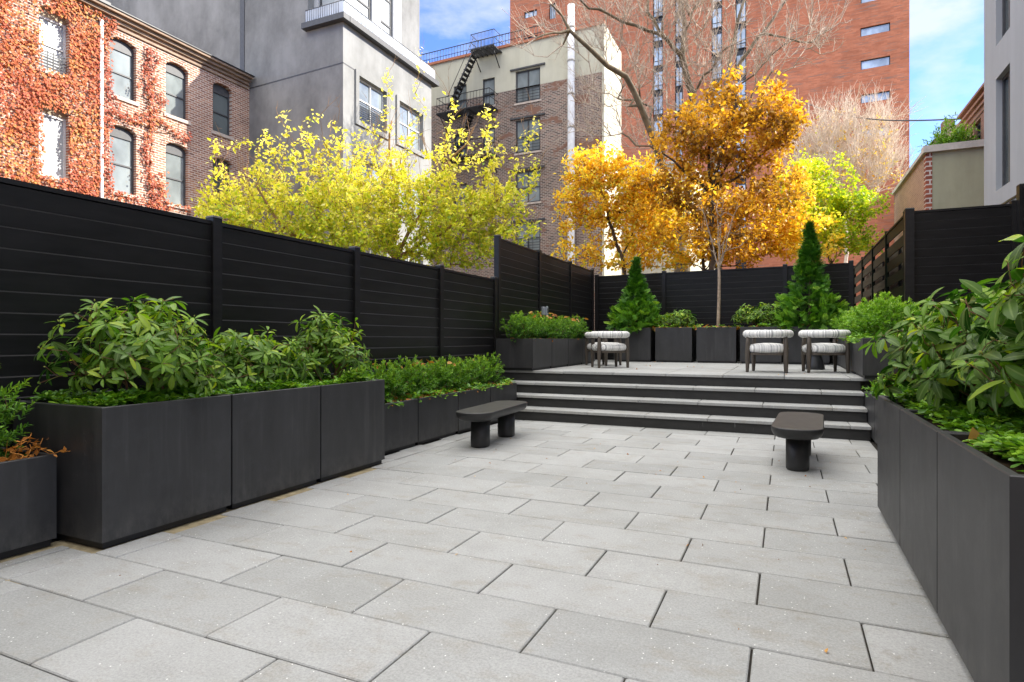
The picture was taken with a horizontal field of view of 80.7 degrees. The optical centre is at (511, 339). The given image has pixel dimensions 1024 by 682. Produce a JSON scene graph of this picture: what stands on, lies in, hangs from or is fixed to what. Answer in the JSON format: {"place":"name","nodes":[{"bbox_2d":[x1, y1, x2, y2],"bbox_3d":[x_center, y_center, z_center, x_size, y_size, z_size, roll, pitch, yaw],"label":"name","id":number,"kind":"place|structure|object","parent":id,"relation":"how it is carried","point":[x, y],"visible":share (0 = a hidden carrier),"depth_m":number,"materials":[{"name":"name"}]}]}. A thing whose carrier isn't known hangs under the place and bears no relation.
{"place":"outdoors","nodes":[
{"label":"outdoors","id":0,"kind":"place"},
{"bbox_2d":[0,546,90,581],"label":"patio paving","id":1,"kind":"structure","parent":0,"point":[20,566],"depth_m":3.54,"materials":[{"name":"stone"}]},
{"bbox_2d":[382,420,522,463],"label":"patio paving","id":2,"kind":"structure","parent":0,"point":[400,454],"depth_m":7.32,"materials":[{"name":"stone"}]},
{"bbox_2d":[0,420,973,681],"bbox_3d":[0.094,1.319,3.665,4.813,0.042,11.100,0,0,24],"label":"patio paving","id":3,"kind":"structure","parent":0,"point":[388,570],"depth_m":3.24,"materials":[{"name":"stone"}]},
{"bbox_2d":[0,447,55,558],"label":"planter box","id":4,"kind":"object","parent":3,"relation":"on","point":[27,504],"visible":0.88,"depth_m":3.67,"materials":[{"name":"grey metal"}]},
{"bbox_2d":[0,363,37,456],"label":"yew bush","id":5,"kind":"object","parent":4,"relation":"on","point":[4,410],"visible":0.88,"depth_m":3.81,"materials":[{"name":"plant"}]},
{"bbox_2d":[0,433,66,461],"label":"dry plant","id":6,"kind":"object","parent":4,"relation":"on","point":[14,456],"visible":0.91,"depth_m":3.74,"materials":[{"name":"orange plant"}]},
{"bbox_2d":[13,393,230,548],"bbox_3d":[-2.764,0.860,4.338,0.960,0.880,0.947,0,0,24],"label":"planter box","id":7,"kind":"object","parent":3,"relation":"on","point":[128,472],"visible":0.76,"depth_m":3.94,"materials":[{"name":"grey metal"}]},
{"bbox_2d":[34,294,233,403],"bbox_3d":[-2.635,0.102,4.397,1.107,0.886,1.344,0,0,24],"label":"rhododendron","id":8,"kind":"object","parent":7,"relation":"on","point":[146,348],"visible":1,"depth_m":4.14,"materials":[{"name":"green plant"}]},
{"bbox_2d":[0,464,379,583],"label":"sand edging","id":9,"kind":"object","parent":3,"relation":"on","point":[92,550],"depth_m":4.21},
{"bbox_2d":[0,177,497,447],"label":"privacy fence","id":10,"kind":"object","parent":3,"relation":"on","point":[63,251],"visible":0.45,"depth_m":5.61,"materials":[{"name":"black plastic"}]},
{"bbox_2d":[188,385,319,508],"bbox_3d":[-2.366,0.860,5.214,0.960,0.880,0.947,0,0,24],"label":"planter box","id":11,"kind":"object","parent":3,"relation":"on","point":[275,442],"visible":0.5,"depth_m":4.95,"materials":[{"name":"grey metal"}]},
{"bbox_2d":[184,325,314,392],"bbox_3d":[-2.316,0.209,5.266,1.036,0.670,1.146,0,0,24],"label":"rhododendron","id":12,"kind":"object","parent":11,"relation":"on","point":[250,357],"visible":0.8,"depth_m":5.14,"materials":[{"name":"green plant"}]},
{"bbox_2d":[310,378,384,481],"bbox_3d":[-1.968,0.860,6.090,0.960,0.880,0.947,0,0,24],"label":"planter box","id":13,"kind":"object","parent":3,"relation":"on","point":[352,426],"visible":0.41,"depth_m":5.84,"materials":[{"name":"grey metal"}]},
{"bbox_2d":[25,372,372,406],"bbox_3d":[-2.379,0.415,5.238,0.930,0.184,2.848,0,0,24],"label":"ground cover","id":14,"kind":"object","parent":13,"relation":"on","point":[122,396],"visible":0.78,"depth_m":4.42,"materials":[{"name":"green plant"}]},
{"bbox_2d":[282,305,371,379],"bbox_3d":[-1.894,0.101,6.183,0.920,0.886,0.920,0,0,-21],"label":"rhododendron","id":15,"kind":"object","parent":13,"relation":"on","point":[329,346],"visible":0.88,"depth_m":6.03,"materials":[{"name":"green plant"}]},
{"bbox_2d":[385,398,417,454],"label":"planter box","id":16,"kind":"object","parent":3,"relation":"on","point":[401,427],"visible":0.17,"depth_m":7.05,"materials":[{"name":"grey metal"}]},
{"bbox_2d":[362,359,408,402],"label":"yew bush","id":17,"kind":"object","parent":16,"relation":"on","point":[391,385],"visible":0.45,"depth_m":7.27,"materials":[{"name":"plant"}]},
{"bbox_2d":[385,378,513,405],"bbox_3d":[-0.849,0.720,8.303,0.433,0.189,3.910,0,0,24],"label":"ground cover","id":18,"kind":"object","parent":16,"relation":"on","point":[467,385],"visible":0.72,"depth_m":8.26,"materials":[{"name":"green plant"}]},
{"bbox_2d":[386,392,457,444],"bbox_3d":[-1.292,1.012,7.978,0.770,0.575,0.972,0,0,24],"label":"planter box","id":19,"kind":"object","parent":3,"relation":"on","point":[437,418],"visible":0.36,"depth_m":7.78,"materials":[{"name":"grey metal"}]},
{"bbox_2d":[376,355,436,397],"bbox_3d":[-1.368,0.514,7.786,0.804,0.646,0.743,0,0,-15],"label":"yew bush","id":20,"kind":"object","parent":19,"relation":"on","point":[407,374],"visible":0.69,"depth_m":7.75,"materials":[{"name":"plant"}]},
{"bbox_2d":[405,357,454,395],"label":"yew bush","id":21,"kind":"object","parent":19,"relation":"on","point":[435,380],"visible":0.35,"depth_m":8.31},
{"bbox_2d":[422,386,489,433],"bbox_3d":[-0.883,1.012,8.879,0.770,0.575,0.972,0,0,24],"label":"planter box","id":22,"kind":"object","parent":3,"relation":"on","point":[470,398],"visible":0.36,"depth_m":8.56,"materials":[{"name":"grey metal"}]},
{"bbox_2d":[428,354,471,391],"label":"yew bush","id":23,"kind":"object","parent":22,"relation":"on","point":[458,379],"visible":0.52,"depth_m":8.75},
{"bbox_2d":[456,400,526,447],"bbox_3d":[-0.231,1.077,7.716,0.470,0.445,1.550,0,0,21],"label":"bench","id":24,"kind":"object","parent":3,"relation":"on","point":[479,417],"visible":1,"depth_m":7.30,"materials":[{"name":"black concrete"}]},
{"bbox_2d":[473,382,516,423],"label":"planter box","id":25,"kind":"object","parent":3,"relation":"on","point":[508,392],"visible":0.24,"depth_m":9.60,"materials":[{"name":"grey metal"}]},
{"bbox_2d":[449,356,491,389],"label":"yew bush","id":26,"kind":"object","parent":25,"relation":"on","point":[481,377],"visible":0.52,"depth_m":9.25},
{"bbox_2d":[465,351,504,383],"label":"yew bush","id":27,"kind":"object","parent":25,"relation":"on","point":[492,371],"visible":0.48,"depth_m":9.74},
{"bbox_2d":[771,412,823,471],"bbox_3d":[3.054,1.077,6.411,0.470,0.445,1.550,0,0,27],"label":"bench","id":28,"kind":"object","parent":3,"relation":"on","point":[798,431],"visible":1,"depth_m":5.93,"materials":[{"name":"black concrete"}]},
{"bbox_2d":[864,391,876,443],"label":"planter box","id":29,"kind":"object","parent":3,"relation":"on","point":[869,402],"visible":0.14,"depth_m":7.72,"materials":[{"name":"grey metal"}]},
{"bbox_2d":[878,395,916,545],"bbox_3d":[2.995,0.860,3.901,0.970,0.880,0.972,0,0,24],"label":"planter box","id":30,"kind":"object","parent":3,"relation":"on","point":[888,458],"visible":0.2,"depth_m":4.02,"materials":[{"name":"grey metal"}]},
{"bbox_2d":[858,298,978,405],"bbox_3d":[2.999,0.139,3.901,1.291,0.812,1.082,0,0,24],"label":"rhododendron","id":31,"kind":"object","parent":30,"relation":"on","point":[899,355],"visible":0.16,"depth_m":3.99,"materials":[{"name":"green plant"}]},
{"bbox_2d":[900,409,998,612],"bbox_3d":[2.588,0.860,3.004,0.970,0.880,0.972,0,0,24],"label":"planter box","id":32,"kind":"object","parent":3,"relation":"on","point":[918,489],"visible":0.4,"depth_m":3.12,"materials":[{"name":"grey metal"}]},
{"bbox_2d":[891,278,1023,414],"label":"rhododendron","id":33,"kind":"object","parent":32,"relation":"on","point":[941,379],"visible":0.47,"depth_m":3.10,"materials":[{"name":"green plant"}]},
{"bbox_2d":[893,387,1023,471],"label":"ground cover","id":34,"kind":"object","parent":32,"relation":"on","point":[1007,425],"visible":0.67,"depth_m":2.90,"materials":[{"name":"green plant"}]},
{"bbox_2d":[937,432,1023,681],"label":"planter box","id":35,"kind":"object","parent":3,"relation":"on","point":[980,554],"visible":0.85,"depth_m":2.15,"materials":[{"name":"grey metal"}]},
{"bbox_2d":[947,234,1023,417],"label":"rhododendron","id":36,"kind":"object","parent":35,"relation":"on","point":[1010,305],"visible":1,"depth_m":2.43,"materials":[{"name":"green plant"}]},
{"bbox_2d":[497,372,898,392],"bbox_3d":[4.180,0.953,12.775,7.050,0.695,6.480,0,0,24],"label":"terrace base","id":37,"kind":"object","parent":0,"point":[865,384],"depth_m":8.78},
{"bbox_2d":[494,234,593,338],"bbox_3d":[0.983,-0.605,14.138,0.112,2.730,6.192,0,0,24],"label":"privacy fence","id":38,"kind":"object","parent":37,"relation":"on","point":[531,280],"visible":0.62,"depth_m":13.18,"materials":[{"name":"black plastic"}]},
{"bbox_2d":[499,372,870,440],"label":"terrace steps","id":39,"kind":"structure","parent":37,"relation":"attached to","point":[743,405],"depth_m":9.15,"materials":[{"name":"stone"}]},
{"bbox_2d":[496,360,877,380],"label":"terrace paving","id":40,"kind":"structure","parent":37,"relation":"on","point":[737,370],"depth_m":10.82,"materials":[{"name":"stone"}]},
{"bbox_2d":[496,339,551,370],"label":"planter box","id":41,"kind":"object","parent":40,"relation":"on","point":[528,354],"visible":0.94,"depth_m":10.99,"materials":[{"name":"grey metal"}]},
{"bbox_2d":[499,310,540,341],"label":"hedge bush","id":42,"kind":"object","parent":41,"relation":"on","point":[518,331],"visible":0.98,"depth_m":11.04,"materials":[{"name":"plant"}]},
{"bbox_2d":[519,312,553,338],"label":"hedge bush","id":43,"kind":"object","parent":41,"relation":"on","point":[539,321],"visible":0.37,"depth_m":11.63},
{"bbox_2d":[550,339,567,367],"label":"planter box","id":44,"kind":"object","parent":40,"relation":"on","point":[559,352],"visible":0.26,"depth_m":12.06,"materials":[{"name":"grey metal"}]},
{"bbox_2d":[532,311,562,338],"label":"hedge bush","id":45,"kind":"object","parent":44,"relation":"on","point":[557,323],"visible":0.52,"depth_m":12.20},
{"bbox_2d":[567,339,582,365],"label":"planter box","id":46,"kind":"object","parent":40,"relation":"on","point":[575,351],"visible":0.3,"depth_m":12.98,"materials":[{"name":"grey metal"}]},
{"bbox_2d":[585,332,621,365],"bbox_3d":[1.951,0.199,13.089,0.729,0.723,0.813,0,0,-36],"label":"lounge chair","id":47,"kind":"object","parent":40,"relation":"on","point":[588,349],"visible":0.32,"depth_m":13.05,"materials":[{"name":"fabric"}]},
{"bbox_2d":[589,331,629,367],"bbox_3d":[1.961,0.199,12.066,0.813,0.723,0.729,0,0,-14],"label":"lounge chair","id":48,"kind":"object","parent":40,"relation":"on","point":[615,347],"visible":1,"depth_m":11.84,"materials":[{"name":"fabric"}]},
{"bbox_2d":[614,328,655,361],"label":"planter box","id":49,"kind":"object","parent":40,"relation":"on","point":[642,345],"visible":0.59,"depth_m":15.04,"materials":[{"name":"grey metal"}]},
{"bbox_2d":[604,256,669,332],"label":"arborvitae","id":50,"kind":"object","parent":49,"relation":"on","point":[622,315],"visible":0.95,"depth_m":15.26,"materials":[{"name":"green plant"}]},
{"bbox_2d":[655,327,695,362],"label":"planter box","id":51,"kind":"object","parent":40,"relation":"on","point":[676,344],"visible":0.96,"depth_m":14.70,"materials":[{"name":"grey metal"}]},
{"bbox_2d":[655,309,696,326],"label":"rhododendron","id":52,"kind":"object","parent":51,"relation":"on","point":[679,320],"visible":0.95,"depth_m":14.95,"materials":[{"name":"green plant"}]},
{"bbox_2d":[696,327,738,362],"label":"planter box","id":53,"kind":"object","parent":40,"relation":"on","point":[716,345],"visible":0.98,"depth_m":14.29,"materials":[{"name":"grey metal"}]},
{"bbox_2d":[685,196,751,326],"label":"sapling","id":54,"kind":"object","parent":53,"relation":"on","point":[719,262],"visible":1,"depth_m":14.65,"materials":[{"name":"orange plant"}]},
{"bbox_2d":[740,327,781,363],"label":"planter box","id":55,"kind":"object","parent":40,"relation":"on","point":[768,359],"visible":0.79,"depth_m":13.88,"materials":[{"name":"grey metal"}]},
{"bbox_2d":[731,302,779,326],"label":"rhododendron","id":56,"kind":"object","parent":55,"relation":"on","point":[756,316],"visible":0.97,"depth_m":14.23,"materials":[{"name":"green plant"}]},
{"bbox_2d":[743,330,793,372],"bbox_3d":[4.370,0.199,10.307,0.813,0.723,0.729,0,0,28],"label":"lounge chair","id":57,"kind":"object","parent":40,"relation":"on","point":[753,349],"visible":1,"depth_m":10.08,"materials":[{"name":"fabric"}]},
{"bbox_2d":[786,326,829,364],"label":"planter box","id":58,"kind":"object","parent":40,"relation":"on","point":[794,343],"visible":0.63,"depth_m":13.55,"materials":[{"name":"grey metal"}]},
{"bbox_2d":[768,219,851,330],"bbox_3d":[6.864,-1.353,13.889,1.801,2.809,1.796,0,0,24],"label":"arborvitae","id":59,"kind":"object","parent":58,"relation":"on","point":[809,266],"visible":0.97,"depth_m":13.66,"materials":[{"name":"green plant"}]},
{"bbox_2d":[798,330,850,372],"bbox_3d":[5.328,0.199,10.268,0.813,0.723,0.729,0,0,10],"label":"lounge chair","id":60,"kind":"object","parent":40,"relation":"on","point":[809,349],"visible":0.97,"depth_m":10.05,"materials":[{"name":"fabric"}]},
{"bbox_2d":[850,342,855,373],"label":"planter box","id":61,"kind":"object","parent":40,"relation":"on","point":[852,357],"visible":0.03,"depth_m":10.02,"materials":[{"name":"grey metal"}]},
{"bbox_2d":[846,298,903,337],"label":"hedge bush","id":62,"kind":"object","parent":61,"relation":"on","point":[861,327],"visible":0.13,"depth_m":9.79,"materials":[{"name":"green plant"}]},
{"bbox_2d":[854,338,907,378],"bbox_3d":[5.621,0.270,9.018,0.780,0.580,1.262,0,0,24],"label":"planter box","id":63,"kind":"object","parent":40,"relation":"on","point":[869,365],"visible":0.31,"depth_m":8.57,"materials":[{"name":"grey metal"}]},
{"bbox_2d":[851,291,930,337],"bbox_3d":[5.562,-0.323,8.949,1.155,0.835,1.066,0,0,-30],"label":"hedge bush","id":64,"kind":"object","parent":63,"relation":"on","point":[879,307],"visible":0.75,"depth_m":8.84,"materials":[{"name":"green plant"}]},
{"bbox_2d":[595,260,853,362],"bbox_3d":[5.131,-0.535,15.497,6.362,2.590,0.112,0,0,29],"label":"privacy fence","id":65,"kind":"object","parent":37,"relation":"on","point":[695,292],"visible":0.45,"depth_m":15.39,"materials":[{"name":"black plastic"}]},
{"bbox_2d":[854,211,903,336],"bbox_3d":[8.382,-0.705,13.986,0.082,2.930,8.382,0,0,24],"label":"slatted fence","id":66,"kind":"object","parent":37,"relation":"on","point":[892,233],"visible":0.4,"depth_m":12.46,"materials":[{"name":"wood"}]},
{"bbox_2d":[865,247,902,334],"bbox_3d":[8.692,-0.300,14.065,0.112,3.200,8.912,0,0,24],"label":"neighbour fence","id":67,"kind":"object","parent":37,"relation":"on","point":[895,270],"visible":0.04,"depth_m":13.15,"materials":[{"name":"brown wood"}]},
{"bbox_2d":[904,200,1015,336],"bbox_3d":[7.290,-0.715,9.792,1.562,2.950,0.142,0,0,24],"label":"corner fence","id":68,"kind":"object","parent":37,"relation":"on","point":[946,249],"visible":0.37,"depth_m":9.82,"materials":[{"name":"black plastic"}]},
{"bbox_2d":[420,0,983,167],"label":"sky","id":69,"kind":"structure","parent":0,"point":[946,37],"materials":[{"name":"blue"}]},
{"label":"ground","id":70,"kind":"structure","parent":0,"visible":0},
{"bbox_2d":[0,0,254,225],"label":"brick house","id":71,"kind":"structure","parent":70,"relation":"on","point":[211,91],"depth_m":20.84,"materials":[{"name":"brick"}]},
{"bbox_2d":[32,0,74,79],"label":"window","id":72,"kind":"structure","parent":71,"relation":"in","point":[54,34],"depth_m":18.55,"materials":[{"name":"glass"}]},
{"bbox_2d":[32,96,74,184],"bbox_3d":[-14.092,-6.110,18.490,0.250,2.560,1.200,0,0,24],"label":"window","id":73,"kind":"structure","parent":71,"relation":"in","point":[54,124],"depth_m":18.61,"materials":[{"name":"glass"}]},
{"bbox_2d":[0,0,192,212],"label":"climbing creeper","id":74,"kind":"object","parent":71,"relation":"attached to","point":[46,81],"visible":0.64,"depth_m":18.84,"materials":[{"name":"red plant"}]},
{"bbox_2d":[104,31,141,106],"bbox_3d":[-13.215,-9.190,20.420,0.250,2.280,1.280,0,0,24],"label":"window","id":75,"kind":"structure","parent":71,"relation":"in","point":[122,55],"depth_m":20.52,"materials":[{"name":"glass"}]},
{"bbox_2d":[105,119,141,199],"bbox_3d":[-13.215,-6.110,20.420,0.250,2.560,1.280,0,0,24],"label":"window","id":76,"kind":"structure","parent":71,"relation":"in","point":[122,145],"depth_m":20.54,"materials":[{"name":"glass"}]},
{"bbox_2d":[161,56,192,124],"bbox_3d":[-12.396,-9.190,22.223,0.250,2.280,1.280,0,0,24],"label":"window","id":77,"kind":"structure","parent":71,"relation":"in","point":[175,76],"depth_m":22.30,"materials":[{"name":"glass"}]},
{"bbox_2d":[161,137,192,210],"bbox_3d":[-12.396,-6.110,22.223,0.250,2.560,1.280,0,0,24],"label":"window","id":78,"kind":"structure","parent":71,"relation":"in","point":[175,155],"depth_m":22.33,"materials":[{"name":"glass"}]},
{"bbox_2d":[209,78,235,140],"bbox_3d":[-11.584,-9.190,24.012,0.250,2.280,1.270,0,0,24],"label":"window","id":79,"kind":"structure","parent":71,"relation":"in","point":[220,94],"depth_m":24.09,"materials":[{"name":"glass"}]},
{"bbox_2d":[209,153,235,218],"bbox_3d":[-11.584,-6.110,24.012,0.250,2.560,1.270,0,0,24],"label":"window","id":80,"kind":"structure","parent":71,"relation":"in","point":[222,155],"depth_m":24.04,"materials":[{"name":"glass"}]},
{"bbox_2d":[106,0,438,264],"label":"stucco building","id":81,"kind":"structure","parent":70,"relation":"on","point":[300,59],"depth_m":24.84,"materials":[{"name":"paint"}]},
{"bbox_2d":[345,0,370,19],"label":"window","id":82,"kind":"structure","parent":81,"relation":"in","point":[364,6],"depth_m":25.04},
{"bbox_2d":[359,79,383,131],"bbox_3d":[-5.829,-9.600,24.829,0.136,1.732,1.768,0,0,24],"label":"window","id":83,"kind":"structure","parent":81,"relation":"in","point":[374,96],"depth_m":24.84,"materials":[{"name":"glass"}]},
{"bbox_2d":[381,0,391,35],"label":"window","id":84,"kind":"structure","parent":81,"relation":"in","point":[386,5],"depth_m":26.48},
{"bbox_2d":[400,104,419,150],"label":"window","id":85,"kind":"structure","parent":81,"relation":"in","point":[407,116],"depth_m":27.49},
{"bbox_2d":[182,95,411,256],"bbox_3d":[-4.482,-1.805,12.263,5.020,6.276,2.524,0,0,1],"label":"yellow tree","id":86,"kind":"object","parent":70,"relation":"on","point":[314,224],"visible":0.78,"depth_m":12.15,"materials":[{"name":"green plant"}]},
{"bbox_2d":[311,35,548,271],"bbox_3d":[-1.956,-2.729,13.419,5.638,8.137,2.760,0,0,5],"label":"yellow tree","id":87,"kind":"object","parent":70,"relation":"on","point":[481,212],"visible":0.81,"depth_m":13.27,"materials":[{"name":"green plant"}]},
{"bbox_2d":[422,21,620,338],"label":"apartment house","id":88,"kind":"structure","parent":70,"relation":"on","point":[514,76],"depth_m":37.96,"materials":[{"name":"beige paint"}]},
{"bbox_2d":[436,29,501,172],"bbox_3d":[-2.816,-15.134,39.190,4.278,8.788,1.204,0,0,26],"label":"fire escape","id":89,"kind":"object","parent":88,"relation":"attached to","point":[475,55],"visible":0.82,"depth_m":38.95,"materials":[{"name":"black metal"}]},
{"bbox_2d":[483,78,495,106],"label":"window","id":90,"kind":"structure","parent":88,"relation":"in","point":[487,83],"depth_m":39.34,"materials":[{"name":"glass"}]},
{"bbox_2d":[514,67,540,105],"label":"window","id":91,"kind":"structure","parent":88,"relation":"in","point":[531,77],"depth_m":38.08,"materials":[{"name":"glass"}]},
{"bbox_2d":[514,117,540,155],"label":"window","id":92,"kind":"structure","parent":88,"relation":"in","point":[534,145],"depth_m":38.08,"materials":[{"name":"glass"}]},
{"bbox_2d":[516,222,539,249],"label":"window","id":93,"kind":"structure","parent":88,"relation":"in","point":[531,243],"depth_m":38.01,"materials":[{"name":"glass"}]},
{"bbox_2d":[516,169,540,204],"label":"window","id":94,"kind":"structure","parent":88,"relation":"in","point":[536,199],"depth_m":38.06,"materials":[{"name":"glass"}]},
{"bbox_2d":[567,3,574,263],"bbox_3d":[3.558,-9.405,36.261,0.493,21.411,0.481,0,0,24],"label":"white flue","id":95,"kind":"object","parent":88,"relation":"attached to","point":[571,104],"visible":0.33,"depth_m":36.08,"materials":[{"name":"metal"}]},
{"bbox_2d":[550,139,680,274],"bbox_3d":[3.562,-2.706,20.054,4.679,8.076,2.125,0,0,-8],"label":"golden tree","id":96,"kind":"object","parent":70,"relation":"on","point":[598,164],"visible":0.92,"depth_m":19.82,"materials":[{"name":"yellow plant"}]},
{"bbox_2d":[621,159,714,274],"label":"cream annex","id":97,"kind":"object","parent":70,"relation":"on","point":[659,270],"visible":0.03,"depth_m":43.82,"materials":[{"name":"paint"}]},
{"bbox_2d":[496,0,852,271],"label":"bare tree","id":98,"kind":"object","parent":70,"relation":"on","point":[639,104],"visible":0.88,"depth_m":25.13,"materials":[{"name":"grey plant"}]},
{"bbox_2d":[510,0,908,305],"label":"brick tower","id":99,"kind":"structure","parent":70,"relation":"on","point":[874,46],"depth_m":58.99,"materials":[{"name":"brick"}]},
{"bbox_2d":[624,62,811,269],"bbox_3d":[6.632,-3.682,19.027,6.128,10.058,2.681,0,0,-12],"label":"orange tree","id":100,"kind":"object","parent":70,"relation":"on","point":[732,131],"visible":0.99,"depth_m":18.75,"materials":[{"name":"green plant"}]},
{"bbox_2d":[615,151,844,270],"bbox_3d":[7.727,-2.666,21.585,8.490,8.012,3.402,0,0,-10],"label":"amber tree","id":101,"kind":"object","parent":70,"relation":"on","point":[746,253],"visible":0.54,"depth_m":21.22,"materials":[{"name":"orange plant"}]},
{"bbox_2d":[769,148,894,263],"bbox_3d":[12.018,-2.990,22.992,4.822,8.639,2.316,0,0,-8],"label":"lime tree","id":102,"kind":"object","parent":70,"relation":"on","point":[842,202],"visible":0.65,"depth_m":22.77,"materials":[{"name":"green plant"}]},
{"bbox_2d":[779,77,925,262],"bbox_3d":[16.629,-5.859,30.006,8.204,14.429,5.369,0,0,2],"label":"twiggy tree","id":103,"kind":"object","parent":70,"relation":"on","point":[849,120],"visible":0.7,"depth_m":29.52,"materials":[{"name":"beige plant"}]},
{"bbox_2d":[892,139,983,242],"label":"olive house","id":104,"kind":"structure","parent":70,"relation":"on","point":[943,176],"depth_m":18.23,"materials":[{"name":"paint"}]},
{"bbox_2d":[918,116,958,151],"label":"roof bush","id":105,"kind":"object","parent":104,"relation":"on","point":[941,139],"visible":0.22,"depth_m":19.13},
{"bbox_2d":[931,112,979,143],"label":"roof bush","id":106,"kind":"object","parent":104,"relation":"on","point":[959,132],"visible":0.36,"depth_m":19.18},
{"bbox_2d":[957,83,983,139],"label":"red house","id":107,"kind":"structure","parent":70,"relation":"on","point":[971,111],"depth_m":19.48,"materials":[{"name":"brick"}]},
{"bbox_2d":[984,0,1023,205],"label":"modern building","id":108,"kind":"structure","parent":70,"relation":"on","point":[1003,99],"depth_m":12.80,"materials":[{"name":"metal"}]},
{"bbox_2d":[1002,70,1009,186],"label":"window","id":109,"kind":"structure","parent":108,"relation":"in","point":[1006,79],"depth_m":12.74,"materials":[{"name":"glass"}]},
{"bbox_2d":[1002,0,1009,36],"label":"window","id":110,"kind":"structure","parent":108,"relation":"in","point":[1005,3],"depth_m":12.79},
{"bbox_2d":[1016,183,1023,269],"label":"side fence","id":111,"kind":"object","parent":70,"relation":"on","point":[1020,209],"visible":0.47,"depth_m":9.31,"materials":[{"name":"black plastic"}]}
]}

